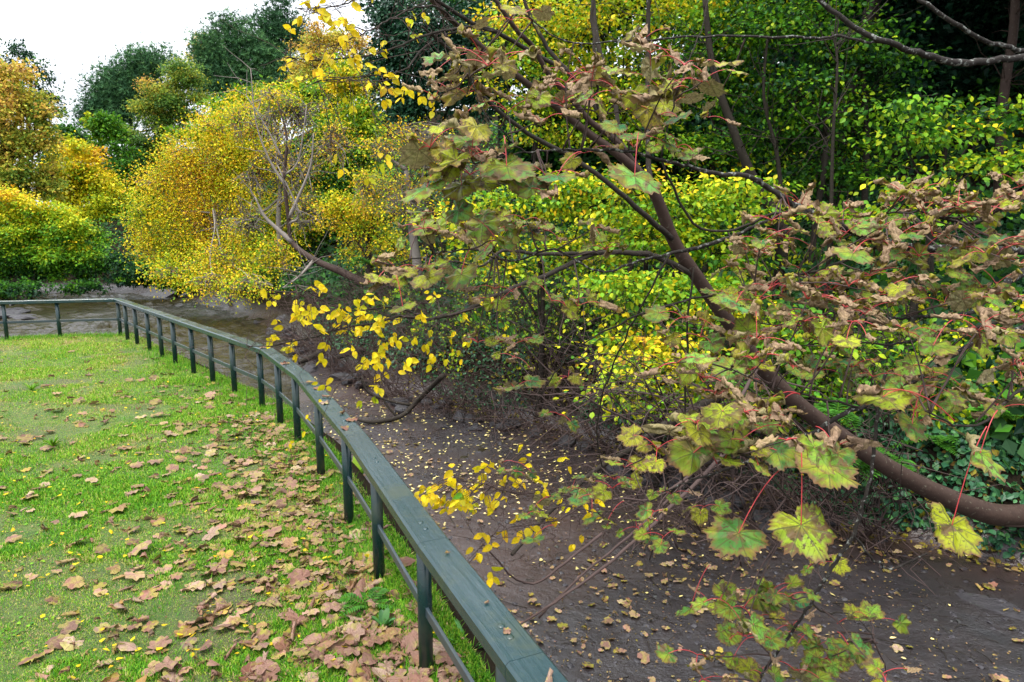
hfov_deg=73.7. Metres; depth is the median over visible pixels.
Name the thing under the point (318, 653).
fallen leaf
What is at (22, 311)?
rock
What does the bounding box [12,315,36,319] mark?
rock
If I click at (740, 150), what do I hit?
slender tree
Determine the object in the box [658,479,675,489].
rock
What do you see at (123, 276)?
bank shrub
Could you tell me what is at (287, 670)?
lawn crumbs
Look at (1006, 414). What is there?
fern
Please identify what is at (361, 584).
fallen leaf
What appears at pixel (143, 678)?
fallen leaf
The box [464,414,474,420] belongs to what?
rock
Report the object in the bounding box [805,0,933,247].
slender tree
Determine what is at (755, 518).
rock
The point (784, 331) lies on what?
elm sapling
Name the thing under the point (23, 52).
ash tree
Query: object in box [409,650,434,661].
fallen leaf
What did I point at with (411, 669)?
fallen leaf
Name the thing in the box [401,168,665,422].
elm sapling
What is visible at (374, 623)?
fallen leaf
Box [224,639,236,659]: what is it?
fallen leaf
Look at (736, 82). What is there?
hazel tree
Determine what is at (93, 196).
yellow tree
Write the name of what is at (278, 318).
rock
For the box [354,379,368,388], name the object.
rock
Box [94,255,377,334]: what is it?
bank growth
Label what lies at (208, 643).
fallen leaf
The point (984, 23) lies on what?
woodland tree
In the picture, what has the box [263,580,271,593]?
fallen leaf
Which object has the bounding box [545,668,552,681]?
rail leaf
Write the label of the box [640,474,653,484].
rock
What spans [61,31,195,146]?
pine tree
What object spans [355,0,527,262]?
holly tree
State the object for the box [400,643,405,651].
fallen leaf
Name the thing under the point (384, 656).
fallen leaf
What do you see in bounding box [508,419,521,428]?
rock
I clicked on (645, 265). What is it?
slender tree
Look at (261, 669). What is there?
fallen leaf
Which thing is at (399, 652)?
fallen leaf
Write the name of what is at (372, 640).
fallen leaf
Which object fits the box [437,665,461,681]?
fallen leaf
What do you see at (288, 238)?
leaning tree
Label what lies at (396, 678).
fallen leaf
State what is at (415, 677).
fallen leaf
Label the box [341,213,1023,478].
bank bramble
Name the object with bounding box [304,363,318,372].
rock
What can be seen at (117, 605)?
fallen leaf
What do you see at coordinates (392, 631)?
fallen leaf
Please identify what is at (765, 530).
rock
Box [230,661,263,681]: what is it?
fallen leaf
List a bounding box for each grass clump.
[23,382,38,389]
[42,435,60,445]
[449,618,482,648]
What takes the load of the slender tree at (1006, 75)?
on the ground at (934, 656)
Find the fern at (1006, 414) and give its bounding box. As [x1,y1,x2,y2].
[966,406,1023,422]
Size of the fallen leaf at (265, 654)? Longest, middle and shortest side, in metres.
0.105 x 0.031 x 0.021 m
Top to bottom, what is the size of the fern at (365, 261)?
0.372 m
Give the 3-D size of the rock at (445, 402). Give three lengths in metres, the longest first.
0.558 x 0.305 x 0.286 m
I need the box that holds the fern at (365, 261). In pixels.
[347,257,396,268]
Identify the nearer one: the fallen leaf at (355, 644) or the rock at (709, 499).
the fallen leaf at (355, 644)
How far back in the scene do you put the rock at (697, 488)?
8.44 m
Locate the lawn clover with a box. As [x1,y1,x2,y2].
[0,335,481,680]
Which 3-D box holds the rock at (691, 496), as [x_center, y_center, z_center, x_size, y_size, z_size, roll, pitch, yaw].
[2.138,1.867,8.248,0.288,0.122,0.224,15,2,-9]
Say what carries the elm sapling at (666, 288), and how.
on the ground at (934, 656)
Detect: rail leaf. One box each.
[340,424,348,430]
[346,417,358,420]
[503,627,510,633]
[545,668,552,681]
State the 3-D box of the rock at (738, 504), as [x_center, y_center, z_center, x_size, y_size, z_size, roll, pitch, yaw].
[2.564,1.899,8.080,0.247,0.232,0.452,7,-9,-28]
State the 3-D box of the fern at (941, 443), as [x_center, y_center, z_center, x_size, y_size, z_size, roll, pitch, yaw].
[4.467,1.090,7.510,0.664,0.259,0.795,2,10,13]
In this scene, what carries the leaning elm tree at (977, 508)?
on the ground at (934, 656)
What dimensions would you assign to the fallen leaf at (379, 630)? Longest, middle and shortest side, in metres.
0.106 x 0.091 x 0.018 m
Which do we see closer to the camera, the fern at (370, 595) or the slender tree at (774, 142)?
the fern at (370, 595)
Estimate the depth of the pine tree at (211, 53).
64.71 m
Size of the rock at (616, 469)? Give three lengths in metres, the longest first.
0.431 x 0.236 x 0.221 m
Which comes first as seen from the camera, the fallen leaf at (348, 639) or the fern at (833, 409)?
the fallen leaf at (348, 639)
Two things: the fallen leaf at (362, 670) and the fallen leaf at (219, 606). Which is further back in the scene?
the fallen leaf at (219, 606)
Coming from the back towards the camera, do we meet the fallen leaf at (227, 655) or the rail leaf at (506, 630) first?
the fallen leaf at (227, 655)
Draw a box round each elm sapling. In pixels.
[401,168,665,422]
[525,262,816,459]
[553,325,771,486]
[555,162,824,351]
[682,291,990,426]
[766,140,1023,322]
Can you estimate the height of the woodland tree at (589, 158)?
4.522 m
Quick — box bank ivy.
[311,187,1023,558]
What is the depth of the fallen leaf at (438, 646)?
2.60 m
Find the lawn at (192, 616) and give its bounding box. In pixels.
[0,336,476,681]
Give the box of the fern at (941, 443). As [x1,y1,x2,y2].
[888,434,960,458]
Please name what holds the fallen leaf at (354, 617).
on the lawn at (192, 616)
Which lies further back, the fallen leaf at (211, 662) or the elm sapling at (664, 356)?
the elm sapling at (664, 356)
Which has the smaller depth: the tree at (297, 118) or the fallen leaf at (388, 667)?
the fallen leaf at (388, 667)
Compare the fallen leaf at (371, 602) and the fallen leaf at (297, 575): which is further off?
the fallen leaf at (297, 575)
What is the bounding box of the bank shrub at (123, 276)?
[88,247,253,297]
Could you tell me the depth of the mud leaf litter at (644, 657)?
6.17 m
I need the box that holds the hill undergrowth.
[48,63,1023,473]
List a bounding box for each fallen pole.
[510,446,635,555]
[642,377,759,441]
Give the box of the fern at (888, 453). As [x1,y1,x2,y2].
[839,447,895,466]
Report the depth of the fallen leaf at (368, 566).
3.23 m
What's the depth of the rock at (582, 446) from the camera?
10.02 m
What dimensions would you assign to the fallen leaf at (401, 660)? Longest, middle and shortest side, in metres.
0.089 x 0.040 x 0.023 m
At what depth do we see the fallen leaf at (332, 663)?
2.51 m
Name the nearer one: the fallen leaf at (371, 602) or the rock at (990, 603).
the fallen leaf at (371, 602)
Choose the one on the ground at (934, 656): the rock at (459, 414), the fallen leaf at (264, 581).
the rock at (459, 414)
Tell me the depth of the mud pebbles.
6.17 m
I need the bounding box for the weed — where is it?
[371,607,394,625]
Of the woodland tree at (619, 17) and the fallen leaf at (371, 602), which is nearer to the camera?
the fallen leaf at (371, 602)
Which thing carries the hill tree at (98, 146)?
on the ground at (934, 656)
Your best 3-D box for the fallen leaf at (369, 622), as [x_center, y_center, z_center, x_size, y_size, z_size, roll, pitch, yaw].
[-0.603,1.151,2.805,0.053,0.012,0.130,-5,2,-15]
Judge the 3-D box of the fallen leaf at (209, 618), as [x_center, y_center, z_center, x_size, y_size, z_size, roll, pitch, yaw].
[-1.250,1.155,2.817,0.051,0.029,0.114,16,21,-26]
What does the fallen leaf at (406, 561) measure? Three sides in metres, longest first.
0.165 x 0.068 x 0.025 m
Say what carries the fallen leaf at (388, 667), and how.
on the lawn at (192, 616)
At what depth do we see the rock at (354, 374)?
14.42 m
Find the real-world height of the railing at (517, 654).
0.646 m
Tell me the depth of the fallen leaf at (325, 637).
2.70 m
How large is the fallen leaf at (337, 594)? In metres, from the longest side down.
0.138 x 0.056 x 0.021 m
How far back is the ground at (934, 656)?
6.59 m
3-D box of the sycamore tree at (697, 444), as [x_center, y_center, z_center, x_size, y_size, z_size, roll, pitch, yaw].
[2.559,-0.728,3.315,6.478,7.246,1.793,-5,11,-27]
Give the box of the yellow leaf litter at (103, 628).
[0,338,460,681]
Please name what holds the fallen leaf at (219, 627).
on the fallen leaf
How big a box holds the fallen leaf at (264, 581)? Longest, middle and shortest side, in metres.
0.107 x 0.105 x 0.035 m
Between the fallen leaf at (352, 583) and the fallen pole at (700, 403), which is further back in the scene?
the fallen pole at (700, 403)
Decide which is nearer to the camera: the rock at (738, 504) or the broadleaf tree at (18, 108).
the rock at (738, 504)
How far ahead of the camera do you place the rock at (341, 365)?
15.60 m
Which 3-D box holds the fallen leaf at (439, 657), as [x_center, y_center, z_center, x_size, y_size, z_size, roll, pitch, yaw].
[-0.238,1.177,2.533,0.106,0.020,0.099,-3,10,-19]
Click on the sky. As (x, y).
(71, 33)
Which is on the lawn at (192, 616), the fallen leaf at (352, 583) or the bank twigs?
the fallen leaf at (352, 583)
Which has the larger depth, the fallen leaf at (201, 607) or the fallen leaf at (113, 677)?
the fallen leaf at (201, 607)
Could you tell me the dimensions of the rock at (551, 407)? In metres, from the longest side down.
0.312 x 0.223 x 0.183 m
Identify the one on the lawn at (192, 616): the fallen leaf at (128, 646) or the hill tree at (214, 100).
the fallen leaf at (128, 646)
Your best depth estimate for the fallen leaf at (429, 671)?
2.46 m
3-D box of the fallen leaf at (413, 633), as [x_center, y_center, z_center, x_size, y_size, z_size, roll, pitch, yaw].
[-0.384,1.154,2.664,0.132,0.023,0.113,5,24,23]
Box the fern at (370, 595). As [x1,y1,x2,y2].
[337,587,395,620]
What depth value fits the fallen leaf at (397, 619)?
2.82 m
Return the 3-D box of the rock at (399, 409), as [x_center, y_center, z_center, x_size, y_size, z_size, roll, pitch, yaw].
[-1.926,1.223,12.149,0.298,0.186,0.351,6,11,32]
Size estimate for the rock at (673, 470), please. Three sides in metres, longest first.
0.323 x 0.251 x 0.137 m
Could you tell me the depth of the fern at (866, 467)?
6.78 m
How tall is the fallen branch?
0.913 m
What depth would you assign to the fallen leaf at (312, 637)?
2.69 m
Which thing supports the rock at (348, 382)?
on the ground at (934, 656)
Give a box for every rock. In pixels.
[0,309,15,313]
[8,314,35,317]
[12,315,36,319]
[14,309,30,313]
[276,314,285,323]
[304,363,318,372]
[329,372,347,379]
[335,362,347,370]
[341,377,352,384]
[345,373,360,380]
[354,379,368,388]
[390,397,409,406]
[394,404,408,413]
[420,399,432,405]
[438,396,453,407]
[452,411,464,422]
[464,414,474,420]
[467,425,483,430]
[495,422,506,430]
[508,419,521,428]
[528,428,542,434]
[546,400,556,412]
[558,434,575,447]
[576,440,594,450]
[606,462,623,474]
[613,465,631,478]
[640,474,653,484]
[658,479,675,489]
[668,465,679,475]
[670,473,693,487]
[677,489,700,501]
[689,484,704,491]
[698,476,715,487]
[703,496,716,511]
[704,488,719,495]
[717,491,746,508]
[738,483,753,496]
[752,509,772,523]
[759,510,771,515]
[759,522,772,533]
[821,509,841,526]
[954,592,1023,620]
[988,665,1023,681]
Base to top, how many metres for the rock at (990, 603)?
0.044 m
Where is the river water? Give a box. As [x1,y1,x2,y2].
[0,291,486,467]
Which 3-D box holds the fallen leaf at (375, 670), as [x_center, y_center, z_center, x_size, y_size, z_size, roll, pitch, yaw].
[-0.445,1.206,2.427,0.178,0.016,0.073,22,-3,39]
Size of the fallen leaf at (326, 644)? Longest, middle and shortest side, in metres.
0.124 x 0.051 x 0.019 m
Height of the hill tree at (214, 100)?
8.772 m
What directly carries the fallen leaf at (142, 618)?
on the lawn at (192, 616)
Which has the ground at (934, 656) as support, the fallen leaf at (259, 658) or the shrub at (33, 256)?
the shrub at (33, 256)
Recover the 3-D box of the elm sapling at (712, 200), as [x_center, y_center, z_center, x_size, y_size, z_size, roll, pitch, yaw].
[2.509,-0.958,9.900,3.962,3.195,2.575,0,9,0]
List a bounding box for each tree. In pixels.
[0,37,73,164]
[0,54,73,233]
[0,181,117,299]
[28,106,299,209]
[28,130,141,224]
[53,109,164,210]
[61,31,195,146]
[104,81,332,313]
[106,54,214,191]
[156,70,398,193]
[174,5,309,176]
[181,0,1023,624]
[184,19,388,104]
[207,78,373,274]
[211,48,383,294]
[229,0,331,151]
[256,50,392,258]
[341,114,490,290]
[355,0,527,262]
[359,0,1023,681]
[406,0,628,176]
[407,1,580,197]
[448,0,635,284]
[494,31,700,212]
[522,0,734,285]
[522,0,789,69]
[571,0,696,332]
[626,0,843,272]
[629,9,849,180]
[655,0,789,303]
[663,0,943,66]
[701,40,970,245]
[708,0,954,273]
[726,26,850,301]
[729,0,756,156]
[772,2,940,103]
[789,0,887,317]
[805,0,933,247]
[809,82,1023,307]
[819,0,1020,126]
[825,0,880,190]
[825,0,1023,76]
[915,0,1023,79]
[961,0,1023,130]
[963,0,1023,192]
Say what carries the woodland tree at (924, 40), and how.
on the ground at (934, 656)
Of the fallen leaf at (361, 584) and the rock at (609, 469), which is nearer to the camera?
the fallen leaf at (361, 584)
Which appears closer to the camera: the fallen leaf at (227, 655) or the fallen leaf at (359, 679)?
the fallen leaf at (359, 679)
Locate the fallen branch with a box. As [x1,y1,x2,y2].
[357,373,444,423]
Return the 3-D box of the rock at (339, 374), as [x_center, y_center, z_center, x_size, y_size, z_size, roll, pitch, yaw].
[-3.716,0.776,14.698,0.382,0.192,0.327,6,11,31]
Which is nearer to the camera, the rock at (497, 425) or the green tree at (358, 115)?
the rock at (497, 425)
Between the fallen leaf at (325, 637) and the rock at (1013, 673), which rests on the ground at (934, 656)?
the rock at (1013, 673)
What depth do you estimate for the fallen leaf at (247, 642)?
2.65 m
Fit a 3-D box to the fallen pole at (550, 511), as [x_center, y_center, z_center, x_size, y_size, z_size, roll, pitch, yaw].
[0.661,1.530,6.921,0.155,0.400,2.371,7,12,36]
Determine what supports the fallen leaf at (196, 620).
on the lawn at (192, 616)
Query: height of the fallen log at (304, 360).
0.394 m
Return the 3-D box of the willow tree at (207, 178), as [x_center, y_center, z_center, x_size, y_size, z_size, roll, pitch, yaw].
[-11.967,-5.503,26.108,9.523,9.194,8.227,0,9,0]
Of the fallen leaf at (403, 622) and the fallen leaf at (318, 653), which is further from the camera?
the fallen leaf at (403, 622)
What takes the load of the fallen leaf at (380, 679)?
on the lawn leaf litter at (66, 642)
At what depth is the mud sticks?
6.25 m
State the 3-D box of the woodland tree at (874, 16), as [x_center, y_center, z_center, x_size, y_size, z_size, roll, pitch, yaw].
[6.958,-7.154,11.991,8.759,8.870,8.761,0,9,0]
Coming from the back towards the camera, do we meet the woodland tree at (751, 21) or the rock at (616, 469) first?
the woodland tree at (751, 21)
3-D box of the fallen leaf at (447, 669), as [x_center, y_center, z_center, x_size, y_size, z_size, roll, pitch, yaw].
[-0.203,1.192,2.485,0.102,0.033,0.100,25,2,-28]
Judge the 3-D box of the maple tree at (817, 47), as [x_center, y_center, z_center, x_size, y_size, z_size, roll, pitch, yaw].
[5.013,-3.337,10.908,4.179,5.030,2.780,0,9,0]
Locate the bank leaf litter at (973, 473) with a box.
[372,257,1023,570]
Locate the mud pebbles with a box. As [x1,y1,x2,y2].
[338,393,1023,681]
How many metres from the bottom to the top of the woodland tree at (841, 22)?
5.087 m
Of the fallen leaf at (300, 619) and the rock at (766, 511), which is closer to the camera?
the fallen leaf at (300, 619)
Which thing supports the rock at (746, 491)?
on the ground at (934, 656)
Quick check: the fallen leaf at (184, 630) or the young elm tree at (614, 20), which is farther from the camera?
the young elm tree at (614, 20)
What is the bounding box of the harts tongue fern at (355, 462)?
[352,456,363,473]
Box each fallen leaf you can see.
[101,672,119,681]
[114,602,127,610]
[114,637,137,650]
[131,614,153,621]
[136,674,146,681]
[147,634,171,648]
[153,656,181,670]
[161,666,185,681]
[174,624,197,636]
[185,613,213,624]
[196,602,208,614]
[198,624,231,629]
[199,638,211,650]
[203,612,215,627]
[205,599,230,612]
[205,654,219,665]
[210,665,221,680]
[217,557,228,567]
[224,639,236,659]
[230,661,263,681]
[238,640,256,644]
[245,638,257,648]
[247,674,262,681]
[248,656,271,663]
[251,627,269,644]
[251,657,277,674]
[253,576,275,582]
[262,648,270,660]
[262,665,279,681]
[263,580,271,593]
[263,675,272,681]
[275,636,294,653]
[282,607,294,616]
[285,612,309,625]
[287,568,312,587]
[290,617,295,641]
[300,633,334,643]
[306,645,325,660]
[307,597,314,609]
[307,640,334,647]
[320,632,331,642]
[321,601,340,611]
[325,589,341,598]
[325,659,343,668]
[327,634,355,656]
[339,621,364,641]
[342,641,358,646]
[343,645,364,655]
[346,615,363,620]
[347,587,361,607]
[347,676,367,681]
[348,658,358,675]
[349,578,356,589]
[354,563,372,573]
[356,659,373,679]
[357,576,365,591]
[360,620,371,628]
[360,626,379,641]
[361,635,383,646]
[362,614,378,635]
[362,652,379,672]
[364,579,378,591]
[365,599,380,607]
[370,624,386,635]
[372,667,390,681]
[373,627,397,644]
[377,613,404,626]
[377,650,396,659]
[378,659,396,672]
[378,674,385,681]
[386,590,399,600]
[386,673,423,681]
[387,556,415,566]
[387,634,402,647]
[391,648,406,655]
[393,654,405,670]
[394,662,406,675]
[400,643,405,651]
[401,621,410,625]
[401,628,417,648]
[402,619,417,629]
[404,633,416,661]
[406,671,434,681]
[407,664,428,677]
[408,654,418,665]
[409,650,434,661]
[424,666,433,675]
[433,642,444,655]
[434,650,461,668]
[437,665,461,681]
[437,667,458,676]
[443,664,461,677]
[444,675,454,681]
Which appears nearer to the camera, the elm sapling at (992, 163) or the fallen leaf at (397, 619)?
the fallen leaf at (397, 619)
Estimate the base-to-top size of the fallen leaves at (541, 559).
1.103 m
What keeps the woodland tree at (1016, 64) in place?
on the ground at (934, 656)
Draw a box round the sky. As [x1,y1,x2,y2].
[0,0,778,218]
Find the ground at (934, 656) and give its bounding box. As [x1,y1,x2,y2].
[4,44,1023,681]
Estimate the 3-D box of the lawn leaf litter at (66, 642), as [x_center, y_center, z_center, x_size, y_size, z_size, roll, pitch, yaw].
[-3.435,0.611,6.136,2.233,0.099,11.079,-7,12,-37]
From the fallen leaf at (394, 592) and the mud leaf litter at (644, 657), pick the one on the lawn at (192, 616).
the fallen leaf at (394, 592)
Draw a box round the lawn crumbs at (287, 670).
[0,339,490,681]
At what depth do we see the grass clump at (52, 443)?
5.07 m
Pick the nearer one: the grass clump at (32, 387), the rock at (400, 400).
the grass clump at (32, 387)
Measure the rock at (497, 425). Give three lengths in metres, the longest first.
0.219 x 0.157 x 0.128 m
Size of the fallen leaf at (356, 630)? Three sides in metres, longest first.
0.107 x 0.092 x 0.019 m
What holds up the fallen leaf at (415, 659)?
on the lawn at (192, 616)
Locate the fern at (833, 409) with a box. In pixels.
[814,397,862,434]
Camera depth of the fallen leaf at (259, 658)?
2.56 m
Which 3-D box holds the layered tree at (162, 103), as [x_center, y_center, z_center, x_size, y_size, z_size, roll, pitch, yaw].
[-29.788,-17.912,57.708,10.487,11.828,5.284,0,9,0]
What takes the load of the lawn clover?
on the lawn at (192, 616)
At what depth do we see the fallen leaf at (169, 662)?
2.50 m
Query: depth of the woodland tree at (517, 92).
24.36 m
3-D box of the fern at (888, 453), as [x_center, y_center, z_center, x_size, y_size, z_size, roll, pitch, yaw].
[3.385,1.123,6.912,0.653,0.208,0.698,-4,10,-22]
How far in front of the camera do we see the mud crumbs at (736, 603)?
5.75 m
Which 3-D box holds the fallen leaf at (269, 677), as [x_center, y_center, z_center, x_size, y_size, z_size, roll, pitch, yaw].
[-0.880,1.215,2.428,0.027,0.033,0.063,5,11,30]
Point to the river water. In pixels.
(218, 318)
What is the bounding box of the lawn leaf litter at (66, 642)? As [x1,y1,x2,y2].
[0,333,460,681]
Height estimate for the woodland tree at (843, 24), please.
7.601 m
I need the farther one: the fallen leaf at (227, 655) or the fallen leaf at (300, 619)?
the fallen leaf at (300, 619)
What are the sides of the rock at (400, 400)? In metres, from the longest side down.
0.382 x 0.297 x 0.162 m
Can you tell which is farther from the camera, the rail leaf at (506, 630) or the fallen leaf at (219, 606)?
the fallen leaf at (219, 606)
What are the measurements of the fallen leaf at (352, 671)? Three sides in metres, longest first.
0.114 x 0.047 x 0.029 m
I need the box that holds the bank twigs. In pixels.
[243,158,1021,594]
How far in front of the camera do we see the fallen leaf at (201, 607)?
2.90 m
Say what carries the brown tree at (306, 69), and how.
on the ground at (934, 656)
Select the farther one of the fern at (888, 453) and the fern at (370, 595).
the fern at (888, 453)
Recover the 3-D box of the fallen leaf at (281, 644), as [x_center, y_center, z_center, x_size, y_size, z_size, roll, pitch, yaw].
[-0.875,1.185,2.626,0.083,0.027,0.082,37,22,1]
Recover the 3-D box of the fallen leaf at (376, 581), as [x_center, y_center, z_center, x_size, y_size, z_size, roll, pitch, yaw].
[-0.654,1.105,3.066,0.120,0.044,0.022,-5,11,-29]
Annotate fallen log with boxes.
[297,349,324,364]
[335,347,364,358]
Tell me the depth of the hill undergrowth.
13.20 m
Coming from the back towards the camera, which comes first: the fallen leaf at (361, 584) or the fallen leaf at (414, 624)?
the fallen leaf at (361, 584)
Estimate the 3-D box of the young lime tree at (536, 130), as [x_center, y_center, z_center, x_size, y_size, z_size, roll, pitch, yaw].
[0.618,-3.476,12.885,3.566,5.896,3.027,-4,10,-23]
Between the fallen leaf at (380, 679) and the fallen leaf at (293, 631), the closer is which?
the fallen leaf at (380, 679)
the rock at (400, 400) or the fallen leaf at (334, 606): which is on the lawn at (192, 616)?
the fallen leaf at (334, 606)
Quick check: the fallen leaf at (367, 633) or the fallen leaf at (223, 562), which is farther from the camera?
the fallen leaf at (223, 562)
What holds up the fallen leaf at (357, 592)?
on the lawn at (192, 616)
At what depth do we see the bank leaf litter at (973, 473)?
7.26 m
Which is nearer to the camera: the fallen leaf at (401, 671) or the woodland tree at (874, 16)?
the fallen leaf at (401, 671)
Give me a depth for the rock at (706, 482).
8.55 m
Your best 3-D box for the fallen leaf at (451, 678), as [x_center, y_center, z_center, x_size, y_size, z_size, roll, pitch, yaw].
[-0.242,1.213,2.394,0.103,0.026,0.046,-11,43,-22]
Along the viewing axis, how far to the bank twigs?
10.81 m
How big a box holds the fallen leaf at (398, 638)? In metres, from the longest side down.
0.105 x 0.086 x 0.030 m
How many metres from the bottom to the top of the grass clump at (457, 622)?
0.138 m
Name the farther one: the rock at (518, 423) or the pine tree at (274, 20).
the pine tree at (274, 20)
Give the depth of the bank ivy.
7.87 m
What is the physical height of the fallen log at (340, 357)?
0.313 m
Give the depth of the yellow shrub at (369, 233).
18.43 m
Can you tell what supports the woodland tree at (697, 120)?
on the ground at (934, 656)
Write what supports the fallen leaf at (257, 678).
on the lawn at (192, 616)
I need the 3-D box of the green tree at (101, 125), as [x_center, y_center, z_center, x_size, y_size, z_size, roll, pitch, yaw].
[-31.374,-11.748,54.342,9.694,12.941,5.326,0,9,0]
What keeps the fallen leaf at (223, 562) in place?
on the lawn leaf litter at (66, 642)
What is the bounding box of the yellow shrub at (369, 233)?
[311,157,431,273]
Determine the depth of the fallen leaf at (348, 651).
2.59 m
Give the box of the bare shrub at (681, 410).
[473,276,815,570]
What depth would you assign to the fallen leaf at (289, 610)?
2.85 m
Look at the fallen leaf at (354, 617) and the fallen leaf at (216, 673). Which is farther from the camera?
the fallen leaf at (354, 617)
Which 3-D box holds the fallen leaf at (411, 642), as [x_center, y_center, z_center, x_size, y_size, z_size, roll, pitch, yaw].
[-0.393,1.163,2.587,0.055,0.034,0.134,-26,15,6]
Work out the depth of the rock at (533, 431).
10.74 m
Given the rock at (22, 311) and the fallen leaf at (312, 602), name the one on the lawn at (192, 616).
the fallen leaf at (312, 602)
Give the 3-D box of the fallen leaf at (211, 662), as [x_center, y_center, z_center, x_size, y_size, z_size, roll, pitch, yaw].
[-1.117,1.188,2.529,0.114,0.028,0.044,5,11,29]
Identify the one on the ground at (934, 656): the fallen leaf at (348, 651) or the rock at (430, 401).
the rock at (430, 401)
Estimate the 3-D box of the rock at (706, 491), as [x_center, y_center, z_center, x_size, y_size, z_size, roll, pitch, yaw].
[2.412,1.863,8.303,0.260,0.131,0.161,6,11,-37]
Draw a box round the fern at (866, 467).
[855,449,916,478]
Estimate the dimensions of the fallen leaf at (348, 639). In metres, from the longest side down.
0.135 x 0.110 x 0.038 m
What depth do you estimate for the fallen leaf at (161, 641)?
2.68 m
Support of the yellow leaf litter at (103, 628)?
on the lawn at (192, 616)
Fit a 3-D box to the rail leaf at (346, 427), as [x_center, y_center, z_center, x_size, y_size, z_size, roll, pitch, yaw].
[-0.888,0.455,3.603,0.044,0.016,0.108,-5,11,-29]
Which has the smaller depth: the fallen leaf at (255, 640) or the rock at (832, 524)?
the fallen leaf at (255, 640)
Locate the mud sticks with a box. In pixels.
[312,381,1021,681]
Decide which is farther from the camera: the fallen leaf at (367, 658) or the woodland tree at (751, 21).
the woodland tree at (751, 21)
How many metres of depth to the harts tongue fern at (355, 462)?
4.96 m
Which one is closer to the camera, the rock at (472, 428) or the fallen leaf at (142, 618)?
the fallen leaf at (142, 618)
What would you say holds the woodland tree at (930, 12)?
on the ground at (934, 656)
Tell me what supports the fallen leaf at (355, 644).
on the lawn at (192, 616)
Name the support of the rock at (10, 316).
in the river water
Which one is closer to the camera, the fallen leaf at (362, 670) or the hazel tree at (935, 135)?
the fallen leaf at (362, 670)
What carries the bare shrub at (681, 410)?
on the ground at (934, 656)
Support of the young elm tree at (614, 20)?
on the ground at (934, 656)
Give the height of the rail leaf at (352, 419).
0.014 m
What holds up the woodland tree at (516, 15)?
on the ground at (934, 656)
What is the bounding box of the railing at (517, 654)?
[0,298,568,681]
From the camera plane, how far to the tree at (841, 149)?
11.24 m
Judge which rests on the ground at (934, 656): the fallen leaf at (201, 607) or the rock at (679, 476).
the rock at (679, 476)
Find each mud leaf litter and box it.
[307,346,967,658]
[328,370,1023,681]
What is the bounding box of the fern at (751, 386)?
[698,372,764,399]
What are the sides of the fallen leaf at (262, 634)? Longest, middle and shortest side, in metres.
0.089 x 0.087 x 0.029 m
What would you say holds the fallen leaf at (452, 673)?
on the lawn at (192, 616)
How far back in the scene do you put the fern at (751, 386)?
7.41 m
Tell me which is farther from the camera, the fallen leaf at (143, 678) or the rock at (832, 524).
the rock at (832, 524)
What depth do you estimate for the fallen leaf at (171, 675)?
2.47 m
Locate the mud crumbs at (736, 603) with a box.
[326,420,1019,681]
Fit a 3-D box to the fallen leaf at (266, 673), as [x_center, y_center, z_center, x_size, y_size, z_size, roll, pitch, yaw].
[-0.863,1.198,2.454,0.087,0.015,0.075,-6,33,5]
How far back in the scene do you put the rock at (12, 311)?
26.50 m

